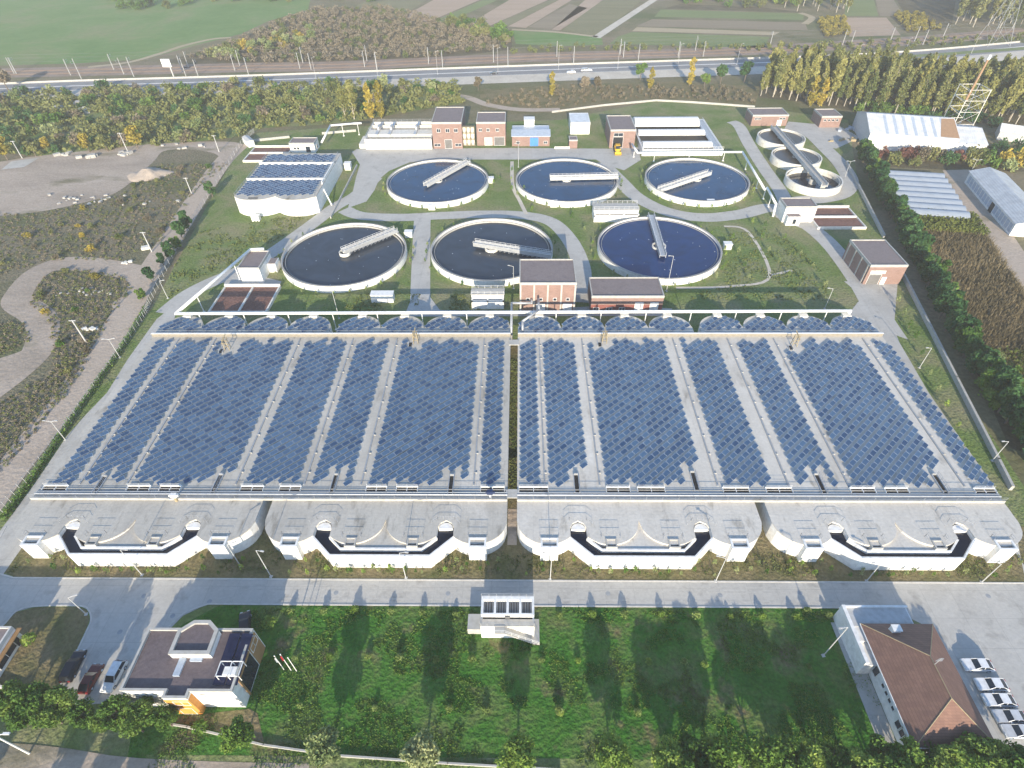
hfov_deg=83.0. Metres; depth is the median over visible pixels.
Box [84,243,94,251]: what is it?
bush
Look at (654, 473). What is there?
solar module
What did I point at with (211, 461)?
solar module
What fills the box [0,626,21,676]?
gatehouse
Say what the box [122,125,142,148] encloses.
tree
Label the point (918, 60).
poplar
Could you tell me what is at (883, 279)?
door
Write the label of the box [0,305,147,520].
hedge
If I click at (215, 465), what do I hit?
solar module
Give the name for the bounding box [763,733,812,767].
tree
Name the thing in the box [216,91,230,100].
bush
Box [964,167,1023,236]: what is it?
long barn
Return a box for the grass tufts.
[8,217,1023,578]
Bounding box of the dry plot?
[480,82,759,114]
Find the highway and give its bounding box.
[0,43,1023,92]
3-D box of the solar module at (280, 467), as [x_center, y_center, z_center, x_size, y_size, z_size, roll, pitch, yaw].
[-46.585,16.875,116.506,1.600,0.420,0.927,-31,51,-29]
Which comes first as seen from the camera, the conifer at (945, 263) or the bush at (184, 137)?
the conifer at (945, 263)
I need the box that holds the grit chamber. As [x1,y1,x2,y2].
[359,119,432,148]
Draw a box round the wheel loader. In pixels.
[613,144,621,154]
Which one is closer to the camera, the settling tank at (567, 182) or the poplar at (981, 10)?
the settling tank at (567, 182)
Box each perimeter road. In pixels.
[0,310,176,577]
[851,299,1023,570]
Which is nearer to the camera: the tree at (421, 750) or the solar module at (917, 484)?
the tree at (421, 750)
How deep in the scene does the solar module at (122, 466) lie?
116.87 m
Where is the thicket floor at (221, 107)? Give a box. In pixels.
[0,86,461,155]
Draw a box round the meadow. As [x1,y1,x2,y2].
[0,0,309,65]
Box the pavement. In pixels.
[831,622,895,742]
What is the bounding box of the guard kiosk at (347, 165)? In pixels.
[343,161,351,169]
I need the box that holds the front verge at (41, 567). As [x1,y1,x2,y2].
[5,525,1023,581]
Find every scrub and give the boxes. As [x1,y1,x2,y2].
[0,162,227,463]
[187,4,510,62]
[486,81,754,107]
[509,31,1023,53]
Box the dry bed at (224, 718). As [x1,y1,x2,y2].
[150,709,263,741]
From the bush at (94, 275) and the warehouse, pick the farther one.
the warehouse
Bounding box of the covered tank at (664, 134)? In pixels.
[632,116,723,155]
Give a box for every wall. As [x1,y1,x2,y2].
[170,723,543,767]
[253,136,289,141]
[322,129,355,133]
[330,164,357,218]
[552,99,754,112]
[554,146,569,148]
[845,161,885,237]
[902,273,1014,489]
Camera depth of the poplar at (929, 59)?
272.10 m
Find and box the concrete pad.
[3,157,39,168]
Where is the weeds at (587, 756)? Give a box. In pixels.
[148,607,895,767]
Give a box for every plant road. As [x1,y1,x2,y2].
[156,177,381,312]
[338,207,591,302]
[410,217,430,300]
[598,161,862,300]
[727,121,790,201]
[773,125,858,207]
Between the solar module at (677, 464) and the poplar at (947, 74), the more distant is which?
the poplar at (947, 74)
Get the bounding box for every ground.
[0,0,1023,485]
[0,142,239,502]
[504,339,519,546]
[931,228,1023,451]
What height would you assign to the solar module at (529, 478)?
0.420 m
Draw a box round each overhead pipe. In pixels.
[174,247,851,330]
[321,122,361,142]
[510,298,532,339]
[521,298,539,331]
[631,143,776,216]
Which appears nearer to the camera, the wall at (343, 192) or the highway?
the wall at (343, 192)
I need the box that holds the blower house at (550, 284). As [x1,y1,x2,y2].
[519,259,576,310]
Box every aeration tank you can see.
[13,315,332,566]
[234,152,343,215]
[265,314,510,567]
[517,313,761,568]
[698,313,1022,569]
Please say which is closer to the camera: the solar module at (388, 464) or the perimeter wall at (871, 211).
the solar module at (388, 464)
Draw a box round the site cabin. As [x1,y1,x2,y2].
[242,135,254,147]
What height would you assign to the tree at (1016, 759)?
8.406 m
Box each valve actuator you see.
[168,493,178,501]
[485,489,494,498]
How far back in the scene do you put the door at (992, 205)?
201.84 m
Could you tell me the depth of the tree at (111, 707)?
83.26 m
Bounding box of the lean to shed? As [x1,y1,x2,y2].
[954,124,988,152]
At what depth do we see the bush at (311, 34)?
388.15 m
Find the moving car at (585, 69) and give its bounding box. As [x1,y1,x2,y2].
[581,68,591,70]
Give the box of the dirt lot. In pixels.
[0,141,242,215]
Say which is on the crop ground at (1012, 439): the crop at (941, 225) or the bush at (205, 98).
the crop at (941, 225)
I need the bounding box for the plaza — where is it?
[348,147,640,206]
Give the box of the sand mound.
[127,167,173,181]
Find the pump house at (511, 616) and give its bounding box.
[467,593,539,644]
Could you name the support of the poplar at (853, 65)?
on the wood floor at (785, 95)
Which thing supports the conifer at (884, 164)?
on the ground at (986, 414)
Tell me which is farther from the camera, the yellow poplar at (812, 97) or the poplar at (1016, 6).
the poplar at (1016, 6)
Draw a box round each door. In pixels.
[13,636,20,646]
[445,139,452,148]
[484,137,491,145]
[494,137,504,145]
[530,138,537,145]
[536,304,544,310]
[562,304,571,309]
[612,137,622,147]
[634,302,643,309]
[649,302,658,309]
[800,214,810,221]
[865,274,881,283]
[879,277,886,283]
[988,202,994,212]
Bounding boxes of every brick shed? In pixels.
[744,108,788,125]
[811,109,842,126]
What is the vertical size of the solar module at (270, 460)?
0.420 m
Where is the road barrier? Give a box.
[0,41,1019,83]
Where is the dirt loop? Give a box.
[0,257,142,396]
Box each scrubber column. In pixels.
[462,126,466,145]
[466,126,470,145]
[470,126,474,145]
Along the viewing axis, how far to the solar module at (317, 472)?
115.50 m
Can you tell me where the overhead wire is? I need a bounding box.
[0,16,1022,62]
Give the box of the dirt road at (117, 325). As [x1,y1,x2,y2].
[0,144,247,508]
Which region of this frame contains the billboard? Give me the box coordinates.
[160,59,173,76]
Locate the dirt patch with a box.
[0,318,55,387]
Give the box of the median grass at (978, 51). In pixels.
[899,47,1023,56]
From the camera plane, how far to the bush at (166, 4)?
468.89 m
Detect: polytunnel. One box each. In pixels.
[889,170,944,177]
[889,175,947,182]
[896,180,951,187]
[896,190,958,199]
[897,185,954,193]
[907,196,962,204]
[907,202,966,210]
[910,208,970,219]
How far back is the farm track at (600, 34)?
427.10 m
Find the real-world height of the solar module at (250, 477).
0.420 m
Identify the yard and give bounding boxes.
[224,273,280,283]
[406,297,671,315]
[772,209,820,231]
[785,122,857,148]
[844,281,906,338]
[943,169,1023,288]
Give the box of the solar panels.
[70,154,975,462]
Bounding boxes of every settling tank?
[280,222,406,292]
[386,159,488,207]
[430,218,552,286]
[516,158,618,207]
[597,212,722,284]
[644,158,749,206]
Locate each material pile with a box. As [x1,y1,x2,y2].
[828,137,859,143]
[838,125,855,131]
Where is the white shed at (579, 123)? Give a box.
[568,113,589,133]
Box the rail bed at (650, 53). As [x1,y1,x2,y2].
[2,28,1023,77]
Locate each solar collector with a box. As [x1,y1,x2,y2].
[213,633,240,684]
[225,633,252,684]
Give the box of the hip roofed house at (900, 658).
[833,605,992,752]
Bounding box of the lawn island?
[0,607,88,689]
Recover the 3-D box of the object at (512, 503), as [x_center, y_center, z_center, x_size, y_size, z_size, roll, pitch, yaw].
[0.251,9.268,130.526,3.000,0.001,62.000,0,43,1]
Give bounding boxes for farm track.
[512,29,597,36]
[594,0,656,37]
[799,13,815,23]
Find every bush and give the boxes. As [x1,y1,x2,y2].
[0,93,6,103]
[0,124,17,137]
[4,136,15,142]
[6,89,21,101]
[9,111,26,121]
[11,106,21,111]
[12,85,31,93]
[13,135,27,145]
[14,120,24,128]
[19,145,29,155]
[21,232,32,236]
[22,108,39,118]
[24,124,36,135]
[32,113,49,125]
[36,291,46,296]
[39,122,58,132]
[39,308,49,313]
[45,84,56,93]
[47,110,67,122]
[48,144,58,152]
[51,253,59,259]
[53,133,65,139]
[54,339,65,346]
[61,87,71,94]
[63,366,72,372]
[66,108,83,116]
[68,131,78,146]
[70,306,78,312]
[76,99,88,107]
[76,337,87,343]
[78,231,84,237]
[81,88,92,94]
[81,94,95,102]
[82,346,90,352]
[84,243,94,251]
[85,116,94,122]
[85,122,105,135]
[87,222,93,227]
[88,133,97,142]
[88,272,99,280]
[92,102,106,112]
[93,78,109,88]
[107,93,123,100]
[107,106,115,113]
[110,96,126,104]
[110,114,124,124]
[110,132,126,144]
[114,0,125,8]
[114,233,123,239]
[115,107,125,115]
[116,99,133,111]
[116,198,124,203]
[119,84,128,89]
[123,0,135,8]
[128,82,141,91]
[130,113,149,122]
[133,0,148,9]
[135,119,147,131]
[138,97,156,105]
[147,87,156,92]
[152,105,161,112]
[155,226,164,233]
[156,125,167,134]
[160,81,175,92]
[161,0,170,8]
[163,120,172,125]
[164,90,174,95]
[166,93,180,101]
[170,103,180,111]
[171,125,181,130]
[171,129,182,139]
[175,81,190,90]
[177,0,188,6]
[179,112,189,118]
[179,129,195,142]
[186,97,203,108]
[189,116,203,131]
[191,87,202,96]
[194,103,202,111]
[197,82,206,88]
[200,96,209,101]
[203,48,213,54]
[206,106,218,119]
[212,46,222,57]
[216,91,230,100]
[217,128,225,139]
[219,45,229,55]
[220,81,235,91]
[222,41,231,47]
[225,76,240,85]
[228,46,239,58]
[229,87,245,98]
[232,96,241,102]
[232,101,241,108]
[235,114,252,123]
[238,38,247,48]
[244,38,257,47]
[247,94,262,108]
[248,48,258,55]
[252,75,265,85]
[256,38,265,45]
[256,105,269,116]
[263,40,274,50]
[263,89,279,98]
[275,28,285,35]
[279,33,288,37]
[279,90,294,103]
[286,89,297,96]
[294,35,307,43]
[296,95,304,100]
[299,80,307,87]
[299,105,311,118]
[301,86,313,96]
[303,23,313,30]
[305,28,315,39]
[315,114,324,121]
[324,76,335,81]
[324,81,337,90]
[335,111,342,119]
[355,101,366,111]
[357,98,364,102]
[365,78,378,89]
[377,73,387,83]
[389,103,399,112]
[398,77,406,85]
[400,96,407,104]
[415,97,422,105]
[428,81,438,89]
[428,94,441,101]
[429,87,438,94]
[445,15,457,24]
[458,13,467,21]
[459,23,468,28]
[462,19,471,24]
[470,25,481,35]
[474,15,486,26]
[480,27,489,35]
[490,27,501,37]
[496,25,506,33]
[501,33,510,42]
[502,29,513,36]
[724,0,732,6]
[742,0,756,7]
[757,0,767,7]
[789,0,798,5]
[852,104,864,111]
[857,98,874,107]
[869,102,878,111]
[870,100,885,106]
[877,104,893,112]
[877,145,889,159]
[885,99,895,110]
[887,151,904,166]
[894,106,904,113]
[898,146,911,159]
[901,105,920,114]
[907,145,922,159]
[907,155,921,165]
[914,145,932,161]
[916,105,929,114]
[924,111,936,115]
[924,146,941,161]
[933,147,949,160]
[936,107,948,116]
[938,150,960,164]
[946,110,954,116]
[948,109,971,118]
[954,149,966,160]
[960,144,982,167]
[968,111,980,122]
[971,147,991,163]
[972,111,988,119]
[977,387,1001,410]
[978,149,1003,168]
[987,114,1003,127]
[990,137,1009,151]
[995,147,1015,164]
[1000,157,1019,172]
[1011,136,1023,153]
[1012,147,1023,166]
[1014,365,1022,371]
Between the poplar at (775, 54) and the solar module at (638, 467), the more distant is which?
the poplar at (775, 54)
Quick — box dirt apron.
[112,258,164,313]
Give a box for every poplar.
[335,83,347,118]
[343,79,357,118]
[362,82,374,118]
[372,80,385,118]
[549,71,555,94]
[647,66,655,88]
[686,57,697,85]
[760,62,771,95]
[765,47,780,88]
[765,60,775,92]
[770,40,784,62]
[772,51,787,96]
[780,52,793,92]
[780,59,791,96]
[787,58,802,99]
[788,51,798,80]
[795,45,809,69]
[795,61,809,100]
[799,52,814,96]
[800,47,812,77]
[804,52,822,101]
[807,75,820,106]
[809,39,827,89]
[811,42,817,61]
[816,65,830,101]
[817,76,830,106]
[818,60,828,85]
[819,57,826,73]
[827,55,832,71]
[827,56,841,100]
[828,48,845,93]
[828,52,837,76]
[828,55,847,105]
[831,42,841,57]
[836,65,852,101]
[836,67,850,103]
[842,62,856,98]
[844,72,858,105]
[845,45,860,73]
[847,0,852,11]
[849,62,866,103]
[853,70,869,108]
[855,52,866,68]
[856,63,873,103]
[861,56,879,99]
[863,71,879,103]
[866,51,871,59]
[867,69,879,94]
[868,54,877,65]
[871,46,881,58]
[873,55,888,92]
[873,55,893,99]
[874,69,886,99]
[876,76,889,104]
[877,61,897,95]
[882,46,890,55]
[884,58,904,101]
[887,45,897,55]
[887,72,902,102]
[892,51,898,60]
[894,63,912,103]
[894,68,914,112]
[895,67,911,104]
[900,47,909,61]
[903,51,908,60]
[904,64,923,103]
[904,68,922,106]
[909,77,924,106]
[911,55,917,67]
[912,73,931,113]
[913,57,922,65]
[915,59,934,88]
[919,55,933,78]
[920,81,936,114]
[921,69,938,102]
[929,70,945,100]
[932,69,952,110]
[933,52,938,67]
[933,71,953,111]
[934,54,948,76]
[941,68,964,106]
[943,53,956,71]
[943,71,965,114]
[951,63,959,81]
[951,83,968,116]
[955,0,969,23]
[957,57,968,71]
[961,76,979,109]
[963,0,976,19]
[964,58,975,74]
[965,72,970,87]
[967,79,987,110]
[969,62,981,83]
[969,68,984,83]
[970,0,980,22]
[971,56,984,70]
[972,0,990,26]
[977,66,991,89]
[977,73,999,110]
[981,67,1006,112]
[983,71,1008,114]
[988,0,1003,25]
[988,56,1017,107]
[988,58,996,69]
[988,88,1006,115]
[992,0,1006,23]
[992,53,1012,72]
[992,72,1016,114]
[998,71,1022,115]
[999,0,1018,27]
[1000,71,1023,116]
[1008,85,1023,121]
[1010,0,1019,22]
[1012,0,1023,27]
[1013,57,1023,71]
[1015,97,1023,123]
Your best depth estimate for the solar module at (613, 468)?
115.51 m
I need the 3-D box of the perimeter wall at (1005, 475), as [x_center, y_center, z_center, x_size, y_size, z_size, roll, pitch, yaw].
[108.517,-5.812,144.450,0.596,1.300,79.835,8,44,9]
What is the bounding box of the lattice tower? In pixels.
[944,54,991,124]
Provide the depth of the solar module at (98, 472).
115.94 m
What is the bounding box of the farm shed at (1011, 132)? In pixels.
[995,123,1023,142]
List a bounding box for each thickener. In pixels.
[756,128,805,149]
[769,146,821,169]
[783,167,842,196]
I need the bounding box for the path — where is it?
[507,509,516,544]
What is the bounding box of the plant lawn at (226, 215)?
[0,101,1023,756]
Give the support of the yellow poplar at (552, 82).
on the dry plot
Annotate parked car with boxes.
[58,649,86,682]
[77,663,104,694]
[100,660,127,693]
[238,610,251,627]
[959,657,995,672]
[973,676,1009,692]
[980,692,1017,707]
[990,708,1023,723]
[999,723,1023,738]
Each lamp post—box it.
[42,420,66,440]
[68,594,87,615]
[120,549,143,575]
[227,541,240,566]
[256,550,272,577]
[399,551,408,578]
[542,551,551,580]
[714,555,725,582]
[821,627,847,656]
[865,562,880,581]
[980,560,1001,583]
[991,440,1008,461]
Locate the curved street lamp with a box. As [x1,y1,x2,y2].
[0,732,29,754]
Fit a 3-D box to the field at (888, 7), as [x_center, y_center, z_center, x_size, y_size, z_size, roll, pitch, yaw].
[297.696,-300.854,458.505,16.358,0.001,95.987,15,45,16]
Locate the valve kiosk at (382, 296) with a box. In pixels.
[370,290,394,302]
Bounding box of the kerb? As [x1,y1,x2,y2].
[0,526,1023,683]
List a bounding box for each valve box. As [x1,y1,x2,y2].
[250,214,260,221]
[404,229,412,237]
[428,203,435,209]
[488,176,493,182]
[550,201,557,206]
[722,241,732,249]
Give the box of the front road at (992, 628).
[0,575,1023,745]
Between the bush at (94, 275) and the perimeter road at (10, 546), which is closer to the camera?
the perimeter road at (10, 546)
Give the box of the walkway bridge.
[770,123,828,188]
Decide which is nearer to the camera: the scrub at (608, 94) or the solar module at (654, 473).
the solar module at (654, 473)
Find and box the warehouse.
[852,111,960,151]
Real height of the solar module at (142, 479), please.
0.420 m
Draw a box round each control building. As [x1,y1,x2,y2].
[237,250,280,281]
[289,137,319,152]
[775,197,817,225]
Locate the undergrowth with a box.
[0,76,465,155]
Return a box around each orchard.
[817,14,851,36]
[894,9,942,31]
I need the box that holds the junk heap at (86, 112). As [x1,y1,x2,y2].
[79,106,89,113]
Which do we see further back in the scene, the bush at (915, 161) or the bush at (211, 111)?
the bush at (211, 111)
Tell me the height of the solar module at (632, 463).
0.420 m
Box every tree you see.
[0,68,10,89]
[0,136,8,159]
[0,678,29,717]
[1,702,36,732]
[9,680,50,720]
[22,141,37,155]
[29,701,65,729]
[39,136,49,148]
[39,684,78,721]
[66,697,95,729]
[76,133,89,151]
[87,713,114,733]
[95,134,110,150]
[96,693,130,732]
[117,707,146,738]
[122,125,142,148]
[122,696,156,728]
[147,702,180,732]
[218,714,254,754]
[303,724,341,767]
[399,728,440,767]
[473,76,481,90]
[493,731,536,767]
[579,76,589,89]
[594,76,601,87]
[594,729,635,767]
[635,62,647,79]
[651,734,684,767]
[669,756,694,767]
[676,731,709,767]
[699,732,744,767]
[700,73,710,86]
[716,63,728,83]
[739,61,754,81]
[739,734,792,767]
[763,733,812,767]
[799,736,833,767]
[821,742,856,767]
[826,757,851,767]
[836,745,872,767]
[849,748,886,767]
[863,733,904,767]
[878,752,918,767]
[890,735,935,767]
[916,755,938,767]
[920,739,954,767]
[942,738,980,767]
[947,758,960,767]
[958,730,1010,767]
[972,753,1002,767]
[977,735,1023,766]
[1003,739,1023,757]
[1003,751,1023,767]
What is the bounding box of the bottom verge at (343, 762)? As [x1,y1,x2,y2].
[146,755,751,767]
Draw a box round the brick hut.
[568,136,577,147]
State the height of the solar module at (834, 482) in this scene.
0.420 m
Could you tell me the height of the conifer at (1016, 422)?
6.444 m
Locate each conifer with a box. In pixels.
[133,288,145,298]
[141,266,154,281]
[155,252,164,265]
[159,241,174,257]
[168,236,181,249]
[170,220,185,238]
[177,210,192,228]
[203,180,215,196]
[855,138,871,154]
[857,142,874,160]
[860,146,878,166]
[863,157,877,174]
[864,150,879,163]
[866,162,879,181]
[869,160,890,178]
[872,168,889,183]
[873,175,890,192]
[875,179,894,201]
[877,175,895,191]
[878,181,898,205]
[882,191,895,204]
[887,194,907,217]
[891,203,909,217]
[893,204,913,222]
[895,214,912,235]
[896,209,912,224]
[898,224,921,248]
[902,232,928,256]
[904,216,919,225]
[908,210,919,217]
[909,242,928,257]
[910,246,927,265]
[916,253,940,271]
[917,218,923,229]
[917,252,929,262]
[919,255,941,273]
[920,261,942,282]
[921,263,942,286]
[924,233,935,244]
[925,278,940,299]
[930,270,951,288]
[930,277,956,300]
[932,282,963,304]
[934,290,957,318]
[936,259,951,276]
[943,309,962,330]
[945,297,968,314]
[947,313,974,335]
[951,323,965,340]
[953,326,982,350]
[955,289,964,295]
[957,335,984,356]
[962,317,982,327]
[963,340,984,356]
[964,349,989,374]
[973,358,1006,390]
[976,349,1005,373]
[988,362,1023,390]
[994,382,1023,399]
[995,385,1023,412]
[999,395,1023,423]
[1008,409,1023,429]
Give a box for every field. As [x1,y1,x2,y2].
[354,0,425,16]
[406,0,477,21]
[433,0,495,21]
[475,0,546,25]
[492,0,555,25]
[510,0,570,27]
[512,30,602,45]
[529,4,585,28]
[552,0,601,29]
[561,7,629,34]
[594,0,640,8]
[610,32,768,47]
[633,27,778,34]
[638,19,807,29]
[655,10,803,19]
[665,4,805,12]
[819,18,847,37]
[845,0,877,15]
[846,18,899,36]
[876,0,900,15]
[890,14,940,32]
[897,0,955,29]
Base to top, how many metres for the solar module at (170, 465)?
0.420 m
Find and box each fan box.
[471,285,504,308]
[592,200,639,221]
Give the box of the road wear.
[210,584,879,601]
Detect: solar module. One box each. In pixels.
[52,478,62,484]
[58,469,68,475]
[62,473,71,479]
[64,461,73,467]
[66,477,75,483]
[68,465,77,471]
[72,468,81,475]
[74,457,83,463]
[77,460,87,466]
[84,473,94,480]
[88,477,97,483]
[90,465,99,471]
[94,469,103,475]
[96,457,104,463]
[100,461,108,467]
[103,464,112,470]
[109,456,118,463]
[111,471,120,478]
[113,460,121,466]
[115,475,124,482]
[116,463,125,470]
[120,467,129,473]
[121,456,130,462]
[126,459,134,465]
[134,471,144,478]
[139,475,148,482]
[140,463,149,470]
[144,455,153,461]
[144,467,152,473]
[148,471,157,477]
[149,459,157,465]
[152,474,161,481]
[153,462,162,469]
[156,478,165,485]
[157,455,166,461]
[157,466,165,473]
[161,470,170,476]
[162,458,170,464]
[165,473,174,480]
[166,462,175,468]
[170,465,179,471]
[170,477,179,482]
[174,469,183,475]
[175,457,183,464]
[179,461,187,467]
[179,472,188,479]
[183,464,192,471]
[183,476,192,483]
[187,457,196,463]
[188,468,196,475]
[192,460,200,466]
[192,472,201,478]
[196,464,205,470]
[196,476,205,482]
[200,456,209,462]
[201,467,209,474]
[205,459,213,466]
[205,471,214,477]
[209,463,218,469]
[213,455,222,461]
[218,459,226,465]
[222,462,231,468]
[226,454,234,460]
[227,465,235,472]
[230,458,239,464]
[246,474,255,480]
[250,466,258,472]
[251,477,260,484]
[253,457,262,464]
[254,469,263,476]
[258,461,266,467]
[259,473,268,480]
[263,465,271,471]
[264,477,273,483]
[266,457,274,463]
[267,469,276,475]
[271,461,279,467]
[272,472,281,479]
[276,464,284,470]
[278,476,286,483]
[279,456,287,462]
[281,468,289,474]
[284,460,292,466]
[285,471,294,478]
[289,463,297,470]
[291,475,299,482]
[292,455,300,462]
[294,467,302,473]
[297,459,305,465]
[311,477,319,483]
[314,469,322,475]
[316,460,325,467]
[319,472,328,479]
[322,464,330,470]
[324,456,332,462]
[329,460,338,466]
[335,463,343,470]
[337,455,345,461]
[342,459,350,465]
[343,479,351,485]
[345,471,354,477]
[347,462,356,469]
[350,454,358,461]
[368,478,376,484]
[370,470,378,476]
[372,461,380,468]
[376,473,384,480]
[378,465,385,471]
[380,457,387,463]
[381,477,389,484]
[383,469,391,475]
[385,460,393,467]
[389,472,397,479]
[391,464,399,471]
[392,456,400,462]
[394,476,403,483]
[396,468,404,474]
[398,460,406,466]
[402,471,410,478]
[403,463,412,470]
[405,455,413,462]
[407,475,416,482]
[409,467,417,473]
[411,459,418,465]
[413,479,422,485]
[415,471,423,477]
[416,462,424,469]
[417,455,426,461]
[421,475,429,481]
[422,466,430,472]
[423,458,431,464]
[427,478,435,485]
[428,470,436,476]
[429,462,437,468]
[434,474,442,480]
[435,465,443,472]
[436,457,444,463]
[442,461,450,467]
[448,465,456,471]
[449,457,457,463]
[455,460,462,466]
[460,472,468,478]
[461,455,469,462]
[461,464,468,470]
[479,466,487,473]
[479,475,487,481]
[480,459,488,464]
[486,462,494,468]
[486,470,494,477]
[492,466,500,472]
[492,474,500,480]
[493,458,500,464]
[519,455,527,462]
[519,463,527,470]
[519,472,527,478]
[526,459,533,465]
[526,467,533,473]
[526,475,533,482]
[532,462,540,468]
[532,471,540,477]
[532,479,540,485]
[547,460,555,466]
[548,467,555,474]
[548,476,556,483]
[554,455,561,461]
[554,463,561,470]
[554,472,562,478]
[555,480,562,486]
[560,459,568,465]
[561,467,568,473]
[561,475,569,482]
[567,462,574,468]
[573,458,580,464]
[579,462,587,468]
[603,461,610,467]
[604,469,612,476]
[605,478,612,484]
[609,457,616,463]
[610,465,617,471]
[611,473,619,480]
[615,460,623,466]
[617,469,624,475]
[618,477,625,484]
[622,456,628,462]
[623,464,630,470]
[624,472,632,479]
[628,460,636,466]
[630,468,637,474]
[631,476,638,483]
[634,455,641,461]
[635,463,643,470]
[637,471,644,478]
[639,480,646,485]
[641,459,648,465]
[643,467,649,473]
[644,475,651,482]
[648,462,655,469]
[650,470,657,477]
[651,479,659,485]
[654,458,660,464]
[655,466,662,473]
[657,474,664,481]
[660,461,668,467]
[663,470,670,476]
[664,478,672,485]
[666,457,673,463]
[668,465,675,471]
[670,473,677,480]
[673,461,680,467]
[675,469,682,475]
[677,477,685,484]
[678,456,685,462]
[686,460,693,466]
[691,455,698,462]
[720,461,726,467]
[722,469,729,475]
[725,477,732,484]
[727,464,734,471]
[730,473,737,479]
[732,460,739,466]
[735,468,742,475]
[737,456,744,462]
[738,477,745,483]
[740,464,747,470]
[743,472,749,478]
[745,459,751,465]
[745,480,753,487]
[747,467,755,473]
[751,476,758,482]
[752,463,759,469]
[756,471,762,477]
[757,458,764,465]
[759,480,766,486]
[760,466,767,473]
[764,475,770,481]
[789,461,796,467]
[793,469,800,476]
[794,456,801,463]
[796,477,804,484]
[797,464,804,471]
[801,473,808,479]
[802,460,808,466]
[822,463,829,469]
[830,479,837,486]
[841,455,848,462]
[845,464,852,470]
[849,459,856,465]
[849,472,856,478]
[854,467,860,474]
[858,463,864,469]
[858,476,865,482]
[862,458,868,465]
[862,471,869,477]
[866,466,873,472]
[867,479,874,486]
[870,462,876,468]
[871,475,877,481]
[874,457,881,464]
[875,470,881,477]
[879,466,885,472]
[879,479,886,485]
[883,461,889,467]
[883,474,890,480]
[887,469,894,476]
[891,464,897,471]
[892,478,899,484]
[895,460,901,467]
[896,473,903,479]
[899,456,905,462]
[900,468,907,475]
[904,464,910,470]
[905,477,911,483]
[907,459,914,466]
[909,472,915,479]
[912,467,919,474]
[914,481,920,487]
[916,463,922,469]
[918,476,924,483]
[919,459,926,465]
[921,471,928,478]
[927,480,933,487]
[929,462,935,468]
[932,458,938,464]
[956,456,963,463]
[962,465,968,471]
[965,460,971,466]
[968,473,974,479]
[971,468,978,475]
[974,464,980,470]
[977,477,983,483]
[980,472,987,479]
[986,480,993,487]
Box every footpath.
[451,94,559,111]
[510,161,527,213]
[676,225,770,288]
[771,269,791,275]
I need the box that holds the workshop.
[587,277,664,309]
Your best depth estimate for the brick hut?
247.26 m
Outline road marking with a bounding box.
[0,43,1023,92]
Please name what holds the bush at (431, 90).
on the thicket floor at (221, 107)
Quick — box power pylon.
[977,0,1021,46]
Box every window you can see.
[0,643,16,669]
[614,133,623,136]
[870,271,885,273]
[871,654,879,677]
[894,718,902,731]
[897,727,905,738]
[998,212,1003,220]
[1001,215,1006,224]
[1003,219,1009,227]
[1007,223,1012,231]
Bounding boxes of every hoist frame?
[218,334,230,352]
[408,327,418,346]
[597,327,607,346]
[787,330,799,349]
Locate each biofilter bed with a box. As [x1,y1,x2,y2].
[208,284,280,311]
[242,145,290,161]
[812,205,866,229]
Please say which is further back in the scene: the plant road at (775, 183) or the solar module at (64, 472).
the plant road at (775, 183)
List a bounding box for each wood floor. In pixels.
[758,66,1023,125]
[879,145,1023,170]
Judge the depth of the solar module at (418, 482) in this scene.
113.33 m
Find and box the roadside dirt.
[0,742,308,767]
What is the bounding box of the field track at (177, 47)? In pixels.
[88,37,230,67]
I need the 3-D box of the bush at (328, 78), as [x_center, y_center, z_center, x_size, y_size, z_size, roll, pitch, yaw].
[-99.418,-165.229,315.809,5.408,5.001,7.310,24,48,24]
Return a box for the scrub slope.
[170,7,511,63]
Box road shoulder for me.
[0,42,1023,98]
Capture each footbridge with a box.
[506,489,518,497]
[509,340,518,344]
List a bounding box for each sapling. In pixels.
[50,563,56,569]
[944,400,950,407]
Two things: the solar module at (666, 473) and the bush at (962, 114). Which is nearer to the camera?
the solar module at (666, 473)
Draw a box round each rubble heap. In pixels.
[47,193,180,205]
[53,151,72,156]
[55,287,116,295]
[75,153,97,158]
[81,326,98,330]
[117,150,132,156]
[121,260,132,263]
[141,245,149,250]
[161,143,204,149]
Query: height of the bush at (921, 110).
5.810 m
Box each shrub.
[19,631,36,646]
[190,718,207,736]
[261,614,275,628]
[286,607,293,613]
[291,654,297,661]
[296,702,302,708]
[319,607,326,615]
[325,652,332,659]
[350,605,358,613]
[364,652,370,659]
[370,704,377,711]
[387,607,394,615]
[395,653,403,662]
[418,608,425,615]
[433,655,439,663]
[445,704,452,712]
[467,654,476,663]
[482,706,489,712]
[538,657,544,663]
[554,704,564,714]
[556,611,562,617]
[556,709,563,716]
[575,657,580,663]
[588,610,596,618]
[620,610,628,618]
[633,708,641,716]
[658,609,664,617]
[692,611,700,619]
[700,660,708,668]
[757,661,763,667]
[759,611,766,619]
[791,613,799,620]
[803,607,811,614]
[825,611,832,617]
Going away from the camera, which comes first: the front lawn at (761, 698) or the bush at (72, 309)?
the front lawn at (761, 698)
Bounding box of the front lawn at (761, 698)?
[128,605,896,759]
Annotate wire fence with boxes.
[0,129,253,511]
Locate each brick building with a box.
[431,107,465,148]
[476,112,505,145]
[511,116,550,145]
[605,115,635,147]
[842,239,908,283]
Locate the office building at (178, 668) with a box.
[119,620,265,713]
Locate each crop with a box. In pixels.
[910,206,1023,382]
[922,217,1023,382]

